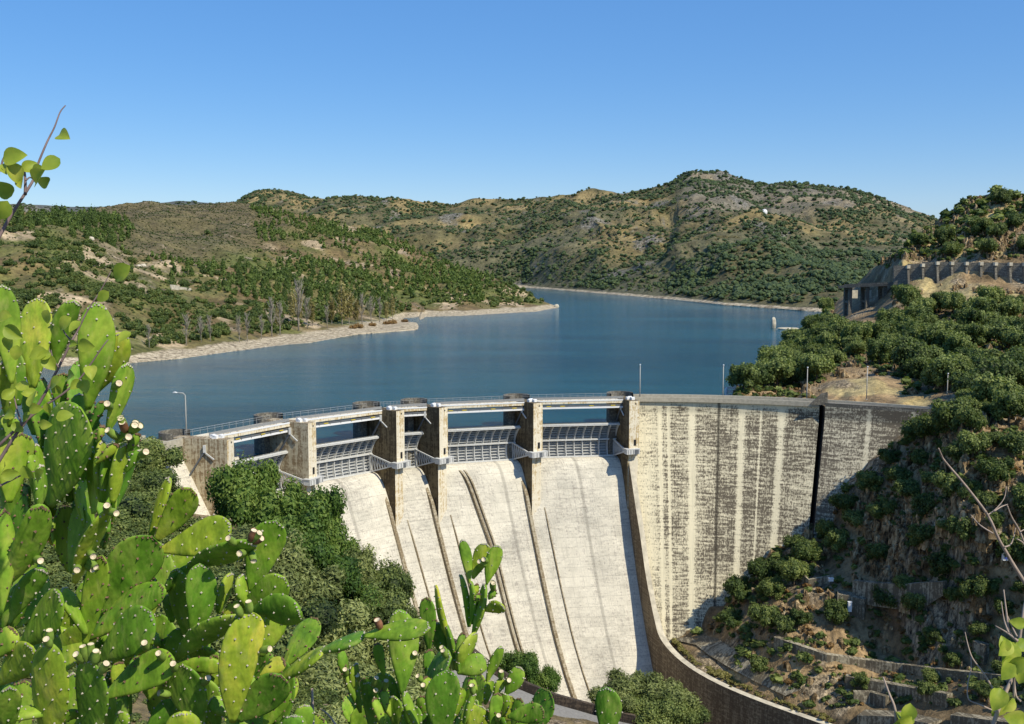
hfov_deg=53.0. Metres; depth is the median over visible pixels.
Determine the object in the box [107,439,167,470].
leafy tree
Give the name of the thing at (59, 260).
shrub
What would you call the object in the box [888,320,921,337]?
evergreen oak
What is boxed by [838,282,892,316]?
viaduct
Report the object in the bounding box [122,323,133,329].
shrub
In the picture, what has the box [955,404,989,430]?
evergreen oak
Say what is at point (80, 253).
shrub
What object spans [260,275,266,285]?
pine tree
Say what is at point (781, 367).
evergreen oak
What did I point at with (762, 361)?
evergreen oak
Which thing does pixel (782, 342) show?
evergreen oak
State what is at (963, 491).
evergreen oak
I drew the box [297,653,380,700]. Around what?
leafy tree
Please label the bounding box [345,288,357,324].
poplar
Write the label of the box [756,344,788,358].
evergreen oak
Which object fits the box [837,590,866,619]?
terrace wall
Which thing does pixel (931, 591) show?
terrace wall
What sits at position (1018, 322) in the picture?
evergreen oak
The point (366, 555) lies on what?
leafy tree
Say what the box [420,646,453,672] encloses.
leafy tree
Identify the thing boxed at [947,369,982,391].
evergreen oak
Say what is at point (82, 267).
shrub
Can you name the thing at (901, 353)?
evergreen oak
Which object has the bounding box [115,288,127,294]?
shrub
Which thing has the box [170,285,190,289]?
ruined wall
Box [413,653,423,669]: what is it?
leafy tree
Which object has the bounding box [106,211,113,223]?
pine tree
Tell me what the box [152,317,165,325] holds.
shrub
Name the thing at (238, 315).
shrub
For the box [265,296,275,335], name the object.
bare poplar
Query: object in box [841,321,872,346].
evergreen oak
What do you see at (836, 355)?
evergreen oak
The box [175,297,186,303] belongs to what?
shrub
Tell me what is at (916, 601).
evergreen oak
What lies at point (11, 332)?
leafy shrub
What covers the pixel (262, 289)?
pine tree
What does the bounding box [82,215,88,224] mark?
pine tree
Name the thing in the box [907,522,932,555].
evergreen oak
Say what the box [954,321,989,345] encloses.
evergreen oak
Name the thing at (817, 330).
evergreen oak
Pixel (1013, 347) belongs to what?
evergreen oak
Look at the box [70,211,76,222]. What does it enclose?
pine tree
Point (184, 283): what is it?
shrub
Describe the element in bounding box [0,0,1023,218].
sky
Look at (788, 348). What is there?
evergreen oak
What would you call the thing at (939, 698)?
terrace wall
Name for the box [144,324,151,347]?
bare poplar
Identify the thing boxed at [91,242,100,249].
shrub
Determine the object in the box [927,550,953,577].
evergreen oak
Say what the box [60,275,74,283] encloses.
shrub
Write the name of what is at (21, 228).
shrub
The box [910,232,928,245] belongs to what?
evergreen oak
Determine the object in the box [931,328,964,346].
evergreen oak
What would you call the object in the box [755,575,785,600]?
evergreen oak
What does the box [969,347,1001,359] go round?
evergreen oak
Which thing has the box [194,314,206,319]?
shrub
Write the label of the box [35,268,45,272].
shrub
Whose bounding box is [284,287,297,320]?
poplar
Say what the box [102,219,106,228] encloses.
pine tree
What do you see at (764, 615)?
evergreen oak
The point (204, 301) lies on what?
shrub
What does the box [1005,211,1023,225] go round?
evergreen oak
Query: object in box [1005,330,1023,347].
evergreen oak
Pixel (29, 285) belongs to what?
shrub
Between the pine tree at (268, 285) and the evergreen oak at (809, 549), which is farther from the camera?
the pine tree at (268, 285)
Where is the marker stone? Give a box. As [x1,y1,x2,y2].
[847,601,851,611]
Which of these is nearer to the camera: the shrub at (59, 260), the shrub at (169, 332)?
the shrub at (169, 332)
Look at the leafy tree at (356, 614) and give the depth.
146.29 m
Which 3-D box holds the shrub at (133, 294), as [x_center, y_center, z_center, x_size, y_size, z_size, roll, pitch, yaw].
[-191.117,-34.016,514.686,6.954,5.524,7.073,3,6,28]
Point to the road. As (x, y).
(559, 710)
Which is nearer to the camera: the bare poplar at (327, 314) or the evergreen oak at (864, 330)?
the evergreen oak at (864, 330)
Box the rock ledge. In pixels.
[777,327,798,328]
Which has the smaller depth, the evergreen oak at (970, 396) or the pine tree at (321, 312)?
the evergreen oak at (970, 396)
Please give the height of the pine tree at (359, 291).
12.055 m
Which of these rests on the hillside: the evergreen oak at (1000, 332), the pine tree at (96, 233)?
the evergreen oak at (1000, 332)
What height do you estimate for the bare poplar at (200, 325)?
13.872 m
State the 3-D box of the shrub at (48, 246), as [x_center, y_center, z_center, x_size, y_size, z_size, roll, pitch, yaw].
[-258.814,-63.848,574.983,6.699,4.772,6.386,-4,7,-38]
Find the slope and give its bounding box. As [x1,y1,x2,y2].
[20,474,597,723]
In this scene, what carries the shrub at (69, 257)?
on the hill at (142, 352)
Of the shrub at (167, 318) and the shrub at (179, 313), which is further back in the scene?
the shrub at (179, 313)
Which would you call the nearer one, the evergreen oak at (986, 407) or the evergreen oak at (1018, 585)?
the evergreen oak at (1018, 585)
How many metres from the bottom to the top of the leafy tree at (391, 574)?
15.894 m
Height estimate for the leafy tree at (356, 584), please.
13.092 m
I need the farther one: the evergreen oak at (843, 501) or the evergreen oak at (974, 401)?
the evergreen oak at (843, 501)
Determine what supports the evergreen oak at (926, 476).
on the hillside
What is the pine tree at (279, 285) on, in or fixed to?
on the hill at (142, 352)
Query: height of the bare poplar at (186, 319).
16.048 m
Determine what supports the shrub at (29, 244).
on the hill at (142, 352)
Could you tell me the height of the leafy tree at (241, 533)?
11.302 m
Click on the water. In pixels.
(574, 344)
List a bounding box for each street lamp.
[172,392,187,435]
[639,364,640,396]
[722,364,723,394]
[806,367,808,397]
[866,366,867,399]
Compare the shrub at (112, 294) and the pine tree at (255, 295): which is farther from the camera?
the pine tree at (255, 295)
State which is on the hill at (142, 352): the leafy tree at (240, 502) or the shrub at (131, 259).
the shrub at (131, 259)
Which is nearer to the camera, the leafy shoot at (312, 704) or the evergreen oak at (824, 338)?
the leafy shoot at (312, 704)
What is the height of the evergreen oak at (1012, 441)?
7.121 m
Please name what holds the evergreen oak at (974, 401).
on the hillside
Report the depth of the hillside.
215.68 m
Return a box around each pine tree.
[15,209,22,223]
[18,205,23,217]
[28,216,33,228]
[36,213,42,225]
[53,212,57,222]
[59,215,67,227]
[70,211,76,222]
[71,226,76,237]
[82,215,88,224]
[83,227,89,239]
[86,214,91,223]
[92,215,96,226]
[95,225,99,238]
[101,211,106,224]
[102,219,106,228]
[105,221,109,233]
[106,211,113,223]
[106,231,113,245]
[111,230,116,243]
[113,223,118,230]
[119,227,125,240]
[125,227,131,237]
[172,263,176,272]
[188,266,194,275]
[208,264,214,275]
[221,277,226,286]
[239,276,244,287]
[240,282,244,293]
[242,261,246,272]
[252,289,258,299]
[259,281,265,293]
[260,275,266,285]
[264,290,269,299]
[265,281,271,291]
[268,267,272,278]
[276,280,281,291]
[277,295,283,306]
[283,276,288,287]
[308,284,312,296]
[319,304,324,317]
[325,289,330,300]
[327,267,331,277]
[358,285,363,297]
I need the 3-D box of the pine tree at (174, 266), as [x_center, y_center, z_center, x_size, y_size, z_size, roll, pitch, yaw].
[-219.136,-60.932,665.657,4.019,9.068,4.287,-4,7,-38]
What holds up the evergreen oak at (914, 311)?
on the hillside
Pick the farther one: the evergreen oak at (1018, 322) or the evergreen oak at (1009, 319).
the evergreen oak at (1009, 319)
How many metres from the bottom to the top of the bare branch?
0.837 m
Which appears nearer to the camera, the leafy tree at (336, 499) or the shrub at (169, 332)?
the leafy tree at (336, 499)
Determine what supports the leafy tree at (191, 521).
on the slope
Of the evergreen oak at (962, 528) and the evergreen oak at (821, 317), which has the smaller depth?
the evergreen oak at (962, 528)
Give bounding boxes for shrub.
[0,263,130,486]
[0,268,7,273]
[2,259,13,265]
[2,280,14,285]
[5,226,18,232]
[14,294,23,304]
[15,225,24,230]
[17,293,34,300]
[24,281,37,288]
[25,240,39,247]
[25,259,35,263]
[26,287,40,295]
[31,232,42,236]
[32,239,43,243]
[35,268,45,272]
[36,257,44,262]
[41,271,53,277]
[43,293,53,297]
[44,259,59,266]
[44,279,55,286]
[45,244,55,249]
[46,299,57,308]
[48,257,62,262]
[49,297,62,304]
[50,268,61,272]
[52,292,60,296]
[54,272,66,278]
[56,278,68,283]
[59,260,71,267]
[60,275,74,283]
[61,252,75,260]
[63,266,73,271]
[66,244,78,249]
[66,283,83,290]
[71,240,82,246]
[72,252,83,256]
[73,269,83,277]
[74,254,84,261]
[77,274,88,282]
[78,265,88,270]
[83,287,94,295]
[85,258,97,265]
[87,282,97,287]
[89,295,97,300]
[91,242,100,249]
[98,281,110,287]
[104,286,115,292]
[106,263,115,268]
[106,297,114,302]
[108,290,117,298]
[113,311,124,316]
[114,283,127,288]
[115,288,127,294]
[118,295,131,301]
[119,315,130,321]
[122,249,132,254]
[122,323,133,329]
[124,321,137,327]
[125,290,138,297]
[127,255,136,261]
[127,284,137,290]
[128,274,137,280]
[129,331,136,337]
[134,324,149,332]
[138,292,151,298]
[138,330,149,337]
[144,341,154,347]
[145,336,158,345]
[147,290,160,296]
[147,309,160,317]
[148,296,160,303]
[150,327,159,333]
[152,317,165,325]
[153,335,171,343]
[159,314,169,321]
[160,324,171,327]
[161,310,173,316]
[163,287,174,295]
[163,297,175,302]
[164,325,175,332]
[164,329,175,334]
[171,321,179,327]
[174,330,185,338]
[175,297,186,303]
[176,311,186,315]
[176,313,188,320]
[177,339,185,343]
[178,303,190,309]
[180,281,190,286]
[187,333,201,340]
[190,319,204,325]
[191,309,205,314]
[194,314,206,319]
[199,331,210,337]
[200,267,207,274]
[200,285,210,290]
[200,298,207,303]
[203,302,215,308]
[204,280,212,285]
[208,311,219,317]
[210,329,221,337]
[213,320,227,327]
[214,268,221,275]
[216,326,231,334]
[221,312,232,318]
[224,297,237,303]
[231,307,240,311]
[233,305,245,311]
[233,313,245,318]
[243,298,254,303]
[247,308,259,314]
[248,322,258,329]
[281,322,291,329]
[289,319,297,324]
[354,323,363,327]
[388,319,396,323]
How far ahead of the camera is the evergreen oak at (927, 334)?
322.53 m
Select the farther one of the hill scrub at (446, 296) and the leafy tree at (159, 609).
the hill scrub at (446, 296)
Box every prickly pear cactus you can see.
[0,285,149,723]
[77,477,430,723]
[337,539,554,723]
[595,686,622,723]
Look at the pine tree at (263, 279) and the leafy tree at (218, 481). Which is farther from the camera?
the pine tree at (263, 279)
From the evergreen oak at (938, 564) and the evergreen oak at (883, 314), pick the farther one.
the evergreen oak at (883, 314)
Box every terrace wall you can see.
[774,636,1019,685]
[799,574,833,586]
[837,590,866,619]
[845,674,952,707]
[852,579,947,609]
[853,690,888,707]
[857,709,941,723]
[950,712,1008,723]
[972,640,989,664]
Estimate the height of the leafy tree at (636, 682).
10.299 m
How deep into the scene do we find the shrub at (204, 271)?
676.77 m
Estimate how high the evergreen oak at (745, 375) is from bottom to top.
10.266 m
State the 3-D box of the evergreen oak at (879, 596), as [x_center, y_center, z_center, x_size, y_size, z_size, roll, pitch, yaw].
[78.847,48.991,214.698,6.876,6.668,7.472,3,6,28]
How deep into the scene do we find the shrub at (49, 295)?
460.54 m
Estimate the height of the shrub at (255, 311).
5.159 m
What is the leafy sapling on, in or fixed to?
on the bank
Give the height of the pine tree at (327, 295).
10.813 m
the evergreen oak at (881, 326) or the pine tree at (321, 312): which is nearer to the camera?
the evergreen oak at (881, 326)
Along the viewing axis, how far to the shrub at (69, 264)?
536.35 m
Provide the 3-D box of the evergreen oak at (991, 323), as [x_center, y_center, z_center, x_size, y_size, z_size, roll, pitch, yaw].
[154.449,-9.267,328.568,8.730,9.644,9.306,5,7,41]
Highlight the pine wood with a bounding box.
[0,203,494,314]
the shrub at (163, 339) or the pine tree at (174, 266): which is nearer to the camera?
the shrub at (163, 339)
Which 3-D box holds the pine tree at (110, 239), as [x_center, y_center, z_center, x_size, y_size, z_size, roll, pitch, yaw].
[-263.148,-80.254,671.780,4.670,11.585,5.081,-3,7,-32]
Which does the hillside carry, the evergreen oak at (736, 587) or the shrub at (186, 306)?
the evergreen oak at (736, 587)
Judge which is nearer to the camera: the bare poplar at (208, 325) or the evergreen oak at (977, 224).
the evergreen oak at (977, 224)
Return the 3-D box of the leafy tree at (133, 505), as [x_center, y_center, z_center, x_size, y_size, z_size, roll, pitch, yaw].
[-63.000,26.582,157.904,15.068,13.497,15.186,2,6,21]
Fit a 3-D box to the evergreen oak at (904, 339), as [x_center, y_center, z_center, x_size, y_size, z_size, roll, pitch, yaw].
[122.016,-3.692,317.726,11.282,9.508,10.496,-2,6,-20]
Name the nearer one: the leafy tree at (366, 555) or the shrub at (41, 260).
the leafy tree at (366, 555)
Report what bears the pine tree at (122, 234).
on the hill at (142, 352)
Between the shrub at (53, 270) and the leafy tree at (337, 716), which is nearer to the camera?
the leafy tree at (337, 716)
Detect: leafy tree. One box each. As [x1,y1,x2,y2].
[106,436,151,472]
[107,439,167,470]
[118,491,154,520]
[125,486,173,504]
[130,468,180,493]
[132,466,158,480]
[139,436,186,474]
[154,602,224,627]
[159,537,170,543]
[177,514,200,531]
[205,451,282,516]
[208,565,239,598]
[210,617,309,665]
[212,565,245,604]
[214,522,284,572]
[218,474,305,530]
[231,528,322,579]
[248,488,333,536]
[280,563,346,605]
[281,520,355,601]
[286,597,346,659]
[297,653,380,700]
[299,483,348,539]
[300,598,370,662]
[316,701,347,723]
[323,512,362,556]
[328,577,413,628]
[330,549,382,611]
[341,543,381,585]
[342,624,394,674]
[368,552,416,606]
[369,605,420,644]
[373,667,424,703]
[408,608,434,657]
[408,665,424,692]
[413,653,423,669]
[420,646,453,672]
[499,649,540,679]
[525,664,562,691]
[586,685,635,712]
[601,667,666,700]
[627,691,691,723]
[642,677,702,722]
[673,704,711,723]
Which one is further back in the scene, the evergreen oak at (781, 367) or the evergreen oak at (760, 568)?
the evergreen oak at (781, 367)
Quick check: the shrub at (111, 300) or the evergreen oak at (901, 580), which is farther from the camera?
the shrub at (111, 300)
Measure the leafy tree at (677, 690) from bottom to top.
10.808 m
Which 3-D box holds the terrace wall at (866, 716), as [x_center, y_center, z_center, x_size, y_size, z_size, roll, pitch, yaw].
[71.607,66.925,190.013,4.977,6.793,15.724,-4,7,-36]
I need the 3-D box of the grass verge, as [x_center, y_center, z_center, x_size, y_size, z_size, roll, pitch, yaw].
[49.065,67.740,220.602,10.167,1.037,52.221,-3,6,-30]
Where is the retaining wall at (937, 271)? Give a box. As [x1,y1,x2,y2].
[893,261,1023,284]
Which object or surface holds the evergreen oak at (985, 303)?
on the hillside
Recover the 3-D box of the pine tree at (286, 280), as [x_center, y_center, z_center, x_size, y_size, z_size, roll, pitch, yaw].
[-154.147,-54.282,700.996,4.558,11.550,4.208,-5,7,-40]
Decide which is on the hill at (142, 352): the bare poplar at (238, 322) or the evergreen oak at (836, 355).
the bare poplar at (238, 322)
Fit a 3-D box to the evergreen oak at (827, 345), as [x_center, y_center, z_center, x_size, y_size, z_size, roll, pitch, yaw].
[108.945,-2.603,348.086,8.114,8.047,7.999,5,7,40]
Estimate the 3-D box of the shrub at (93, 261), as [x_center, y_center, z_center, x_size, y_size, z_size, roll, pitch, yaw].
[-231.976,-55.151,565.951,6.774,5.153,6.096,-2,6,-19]
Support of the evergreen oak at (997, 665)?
on the hillside
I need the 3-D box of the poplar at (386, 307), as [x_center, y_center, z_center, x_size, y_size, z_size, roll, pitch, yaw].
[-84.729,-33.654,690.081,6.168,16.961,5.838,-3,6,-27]
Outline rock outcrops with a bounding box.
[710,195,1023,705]
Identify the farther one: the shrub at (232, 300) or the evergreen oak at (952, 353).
the shrub at (232, 300)
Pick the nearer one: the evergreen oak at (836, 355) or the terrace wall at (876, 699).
the terrace wall at (876, 699)
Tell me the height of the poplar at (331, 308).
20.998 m
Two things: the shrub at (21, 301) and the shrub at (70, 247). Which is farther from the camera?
the shrub at (70, 247)
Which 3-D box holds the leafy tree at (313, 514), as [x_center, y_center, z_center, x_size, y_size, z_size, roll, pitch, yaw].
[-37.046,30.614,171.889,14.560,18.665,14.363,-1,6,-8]
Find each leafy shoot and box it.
[311,688,335,723]
[882,677,916,723]
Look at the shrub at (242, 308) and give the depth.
581.57 m
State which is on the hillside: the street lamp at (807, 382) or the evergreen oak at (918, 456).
the evergreen oak at (918, 456)
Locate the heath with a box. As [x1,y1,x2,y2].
[0,201,542,342]
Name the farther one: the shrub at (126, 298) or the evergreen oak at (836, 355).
the shrub at (126, 298)
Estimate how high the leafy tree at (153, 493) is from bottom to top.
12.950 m
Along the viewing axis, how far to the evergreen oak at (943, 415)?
217.00 m
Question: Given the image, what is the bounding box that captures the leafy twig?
[0,105,69,237]
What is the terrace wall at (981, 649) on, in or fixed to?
on the hillside
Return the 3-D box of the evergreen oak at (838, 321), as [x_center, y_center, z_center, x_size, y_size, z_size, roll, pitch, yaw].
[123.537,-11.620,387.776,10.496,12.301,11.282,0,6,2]
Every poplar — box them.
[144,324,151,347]
[182,312,190,345]
[196,316,204,342]
[206,314,211,340]
[235,316,240,341]
[244,312,250,341]
[258,315,264,338]
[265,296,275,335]
[274,301,285,334]
[274,308,280,325]
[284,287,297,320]
[293,278,303,330]
[295,294,303,323]
[301,297,310,328]
[307,299,315,325]
[324,305,328,327]
[327,297,336,323]
[333,281,349,324]
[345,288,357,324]
[352,298,359,319]
[357,292,366,323]
[367,297,374,321]
[376,297,382,321]
[384,299,389,319]
[388,295,395,318]
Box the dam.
[107,391,931,702]
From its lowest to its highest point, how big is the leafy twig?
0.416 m
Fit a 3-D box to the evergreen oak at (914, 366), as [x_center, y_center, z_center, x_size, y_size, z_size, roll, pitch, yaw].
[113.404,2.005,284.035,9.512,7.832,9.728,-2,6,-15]
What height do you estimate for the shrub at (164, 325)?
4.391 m
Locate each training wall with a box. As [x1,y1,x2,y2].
[454,639,635,723]
[628,460,830,723]
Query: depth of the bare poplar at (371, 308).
652.97 m
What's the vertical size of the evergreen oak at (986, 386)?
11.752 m
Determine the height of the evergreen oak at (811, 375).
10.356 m
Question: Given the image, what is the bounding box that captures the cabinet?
[1002,552,1007,560]
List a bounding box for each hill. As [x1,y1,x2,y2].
[0,201,556,367]
[10,201,215,212]
[238,170,935,311]
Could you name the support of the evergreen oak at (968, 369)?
on the hillside
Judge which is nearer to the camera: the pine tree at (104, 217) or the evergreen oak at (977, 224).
the evergreen oak at (977, 224)
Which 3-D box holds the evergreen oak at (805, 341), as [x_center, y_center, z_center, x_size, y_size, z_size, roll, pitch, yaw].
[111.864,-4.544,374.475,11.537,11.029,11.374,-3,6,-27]
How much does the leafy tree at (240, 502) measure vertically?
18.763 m
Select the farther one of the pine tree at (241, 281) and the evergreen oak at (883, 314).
the pine tree at (241, 281)
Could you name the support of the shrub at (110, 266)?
on the hill at (142, 352)
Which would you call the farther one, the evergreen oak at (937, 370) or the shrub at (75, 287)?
the shrub at (75, 287)
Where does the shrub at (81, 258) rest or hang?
on the hill at (142, 352)
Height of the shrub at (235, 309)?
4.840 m
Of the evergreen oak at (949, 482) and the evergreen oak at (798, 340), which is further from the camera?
the evergreen oak at (798, 340)
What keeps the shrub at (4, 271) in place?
on the hill at (142, 352)
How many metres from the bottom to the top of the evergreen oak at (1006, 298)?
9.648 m
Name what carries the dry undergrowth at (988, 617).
on the hillside
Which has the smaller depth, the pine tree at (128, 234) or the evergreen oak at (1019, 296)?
the evergreen oak at (1019, 296)
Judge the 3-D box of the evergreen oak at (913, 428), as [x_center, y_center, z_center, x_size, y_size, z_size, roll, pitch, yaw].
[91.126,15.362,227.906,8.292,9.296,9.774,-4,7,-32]
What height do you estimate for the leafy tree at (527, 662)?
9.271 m
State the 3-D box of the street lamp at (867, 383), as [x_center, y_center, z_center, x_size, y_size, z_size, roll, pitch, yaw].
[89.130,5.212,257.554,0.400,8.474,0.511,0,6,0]
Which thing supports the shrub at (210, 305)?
on the hill at (142, 352)
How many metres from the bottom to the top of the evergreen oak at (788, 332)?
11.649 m
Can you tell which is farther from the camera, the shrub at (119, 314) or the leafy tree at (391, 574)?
the shrub at (119, 314)
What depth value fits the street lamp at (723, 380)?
261.65 m
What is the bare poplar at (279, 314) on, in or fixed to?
on the hill at (142, 352)
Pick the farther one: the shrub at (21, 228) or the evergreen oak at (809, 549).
the shrub at (21, 228)
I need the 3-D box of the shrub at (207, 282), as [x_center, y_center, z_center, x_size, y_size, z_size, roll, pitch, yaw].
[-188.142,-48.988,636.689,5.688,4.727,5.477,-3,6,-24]
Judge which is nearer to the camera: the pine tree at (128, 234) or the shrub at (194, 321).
the shrub at (194, 321)
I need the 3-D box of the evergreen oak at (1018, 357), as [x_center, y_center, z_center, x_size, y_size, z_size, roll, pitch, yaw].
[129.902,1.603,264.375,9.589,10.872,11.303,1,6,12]
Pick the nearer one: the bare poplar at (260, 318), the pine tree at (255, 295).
the bare poplar at (260, 318)
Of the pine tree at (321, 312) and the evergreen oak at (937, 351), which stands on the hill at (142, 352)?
the pine tree at (321, 312)
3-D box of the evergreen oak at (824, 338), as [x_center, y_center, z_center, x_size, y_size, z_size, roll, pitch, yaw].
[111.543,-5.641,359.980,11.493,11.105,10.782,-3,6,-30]
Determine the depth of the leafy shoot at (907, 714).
3.12 m
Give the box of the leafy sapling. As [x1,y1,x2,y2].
[965,590,1023,723]
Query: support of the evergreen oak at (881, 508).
on the hillside
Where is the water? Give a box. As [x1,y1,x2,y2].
[0,287,820,458]
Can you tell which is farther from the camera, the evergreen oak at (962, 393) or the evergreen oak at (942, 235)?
the evergreen oak at (942, 235)
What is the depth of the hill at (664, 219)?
1770.35 m
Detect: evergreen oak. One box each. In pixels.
[718,606,743,628]
[722,574,753,603]
[725,362,761,389]
[739,363,771,384]
[746,357,771,367]
[746,555,775,581]
[747,601,780,630]
[749,655,768,672]
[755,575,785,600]
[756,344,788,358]
[757,347,790,361]
[759,355,796,385]
[769,559,786,572]
[772,614,794,632]
[776,344,791,352]
[778,340,801,349]
[779,557,809,586]
[780,328,801,339]
[780,368,806,383]
[782,534,805,547]
[787,331,805,340]
[788,349,801,357]
[789,608,813,624]
[790,537,823,561]
[793,334,813,344]
[794,340,824,355]
[794,356,822,379]
[796,352,836,379]
[800,335,815,346]
[801,315,817,328]
[805,321,818,335]
[809,322,828,335]
[813,330,843,347]
[814,517,837,536]
[817,296,834,308]
[817,313,840,322]
[820,347,846,363]
[821,528,848,554]
[823,342,842,350]
[823,596,849,623]
[824,322,845,336]
[826,315,849,327]
[827,492,855,511]
[840,335,862,346]
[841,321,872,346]
[841,508,863,529]
[842,340,867,354]
[849,671,870,689]
[850,320,871,323]
[854,470,883,491]
[863,542,889,561]
[866,336,895,363]
[869,497,899,519]
[871,580,897,608]
[872,319,895,336]
[875,307,904,327]
[876,332,902,340]
[876,446,901,465]
[883,464,913,479]
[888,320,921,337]
[889,335,925,346]
[890,284,910,297]
[891,339,932,375]
[892,573,914,588]
[893,284,921,307]
[893,476,920,498]
[894,314,923,327]
[900,410,937,444]
[900,592,926,616]
[903,355,930,375]
[904,305,933,318]
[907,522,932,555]
[908,448,930,464]
[909,297,937,310]
[909,322,939,345]
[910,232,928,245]
[910,492,937,519]
[916,680,940,694]
[917,311,937,324]
[920,371,935,388]
[920,471,934,482]
[921,667,940,682]
[922,354,967,390]
[922,623,941,641]
[925,343,944,358]
[927,398,972,433]
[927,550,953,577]
[929,291,949,312]
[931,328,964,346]
[931,470,966,495]
[933,227,955,243]
[933,318,957,333]
[935,352,970,359]
[935,518,948,534]
[939,241,964,254]
[940,290,965,312]
[940,332,973,353]
[941,354,971,363]
[941,443,962,463]
[942,651,962,666]
[943,586,963,604]
[945,514,977,548]
[947,347,972,355]
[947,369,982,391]
[952,306,986,326]
[953,396,983,410]
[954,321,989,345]
[954,388,986,402]
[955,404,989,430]
[955,478,982,498]
[956,429,992,456]
[956,573,999,598]
[959,394,981,402]
[961,296,990,309]
[962,365,973,373]
[966,352,994,363]
[967,619,990,636]
[968,216,992,234]
[969,295,998,312]
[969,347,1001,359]
[970,371,1020,402]
[972,354,1019,378]
[973,489,997,507]
[974,680,1002,697]
[975,285,1006,302]
[975,455,1015,481]
[976,238,999,252]
[978,310,1000,322]
[982,401,992,414]
[983,318,1009,340]
[985,222,1007,237]
[985,430,1002,443]
[985,510,1006,528]
[987,323,1022,348]
[989,389,1023,425]
[990,187,1012,205]
[990,660,1001,673]
[993,315,1019,323]
[993,533,1023,570]
[993,596,1014,614]
[996,298,1023,317]
[997,429,1023,460]
[1000,294,1023,302]
[1000,296,1023,313]
[1000,348,1023,366]
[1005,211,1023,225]
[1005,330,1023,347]
[1006,344,1023,353]
[1009,483,1023,510]
[1010,316,1023,331]
[1012,580,1023,590]
[1013,366,1023,386]
[1015,234,1023,247]
[1018,385,1023,393]
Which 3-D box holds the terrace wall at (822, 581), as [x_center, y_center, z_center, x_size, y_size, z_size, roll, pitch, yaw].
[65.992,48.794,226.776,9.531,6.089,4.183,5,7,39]
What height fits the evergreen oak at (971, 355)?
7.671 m
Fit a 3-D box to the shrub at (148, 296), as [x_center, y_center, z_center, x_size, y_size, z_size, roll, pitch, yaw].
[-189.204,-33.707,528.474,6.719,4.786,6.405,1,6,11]
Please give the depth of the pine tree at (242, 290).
634.35 m
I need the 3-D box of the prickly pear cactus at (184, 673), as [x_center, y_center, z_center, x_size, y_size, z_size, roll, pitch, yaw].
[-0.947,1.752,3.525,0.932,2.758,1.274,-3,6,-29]
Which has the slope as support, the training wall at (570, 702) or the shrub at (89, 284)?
the training wall at (570, 702)
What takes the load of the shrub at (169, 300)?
on the hill at (142, 352)
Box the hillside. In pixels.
[670,194,1023,723]
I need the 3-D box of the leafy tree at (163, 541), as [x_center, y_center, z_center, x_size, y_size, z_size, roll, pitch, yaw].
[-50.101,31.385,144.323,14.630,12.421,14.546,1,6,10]
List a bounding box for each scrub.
[0,203,543,352]
[11,200,217,211]
[142,169,937,302]
[690,184,1023,706]
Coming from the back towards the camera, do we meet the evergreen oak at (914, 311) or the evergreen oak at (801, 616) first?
the evergreen oak at (914, 311)
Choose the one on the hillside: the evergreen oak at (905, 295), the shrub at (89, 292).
the evergreen oak at (905, 295)
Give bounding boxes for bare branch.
[938,448,1023,584]
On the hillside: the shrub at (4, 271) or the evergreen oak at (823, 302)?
the evergreen oak at (823, 302)
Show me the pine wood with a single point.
(340, 232)
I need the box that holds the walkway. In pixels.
[676,636,797,695]
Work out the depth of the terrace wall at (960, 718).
178.41 m
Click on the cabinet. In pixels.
(1004, 558)
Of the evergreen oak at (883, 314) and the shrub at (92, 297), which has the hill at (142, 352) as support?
the shrub at (92, 297)
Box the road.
[436,649,628,723]
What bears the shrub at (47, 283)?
on the hill at (142, 352)
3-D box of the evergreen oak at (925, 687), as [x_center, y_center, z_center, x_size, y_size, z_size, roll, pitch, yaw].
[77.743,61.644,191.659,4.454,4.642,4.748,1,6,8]
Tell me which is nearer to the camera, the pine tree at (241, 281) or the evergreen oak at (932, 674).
the evergreen oak at (932, 674)
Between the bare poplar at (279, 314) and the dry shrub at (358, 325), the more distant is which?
the dry shrub at (358, 325)
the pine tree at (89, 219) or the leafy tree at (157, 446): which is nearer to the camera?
the leafy tree at (157, 446)
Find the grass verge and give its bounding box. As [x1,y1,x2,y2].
[670,638,835,721]
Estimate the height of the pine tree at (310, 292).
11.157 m
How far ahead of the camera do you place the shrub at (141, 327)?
462.00 m
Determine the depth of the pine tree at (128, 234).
743.63 m
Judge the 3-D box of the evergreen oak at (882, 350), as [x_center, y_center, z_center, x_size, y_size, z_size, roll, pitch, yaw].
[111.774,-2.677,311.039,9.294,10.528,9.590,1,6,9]
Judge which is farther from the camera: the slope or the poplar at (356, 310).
the poplar at (356, 310)
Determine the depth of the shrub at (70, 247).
599.61 m
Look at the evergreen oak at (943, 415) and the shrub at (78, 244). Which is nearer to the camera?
the evergreen oak at (943, 415)
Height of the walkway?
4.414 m
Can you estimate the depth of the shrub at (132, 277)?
575.90 m
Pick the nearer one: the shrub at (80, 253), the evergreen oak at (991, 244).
the evergreen oak at (991, 244)
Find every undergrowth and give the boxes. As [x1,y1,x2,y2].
[0,478,453,723]
[707,193,1023,704]
[719,193,1023,707]
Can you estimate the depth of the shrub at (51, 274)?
502.46 m
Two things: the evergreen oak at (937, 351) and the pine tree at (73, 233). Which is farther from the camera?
the pine tree at (73, 233)

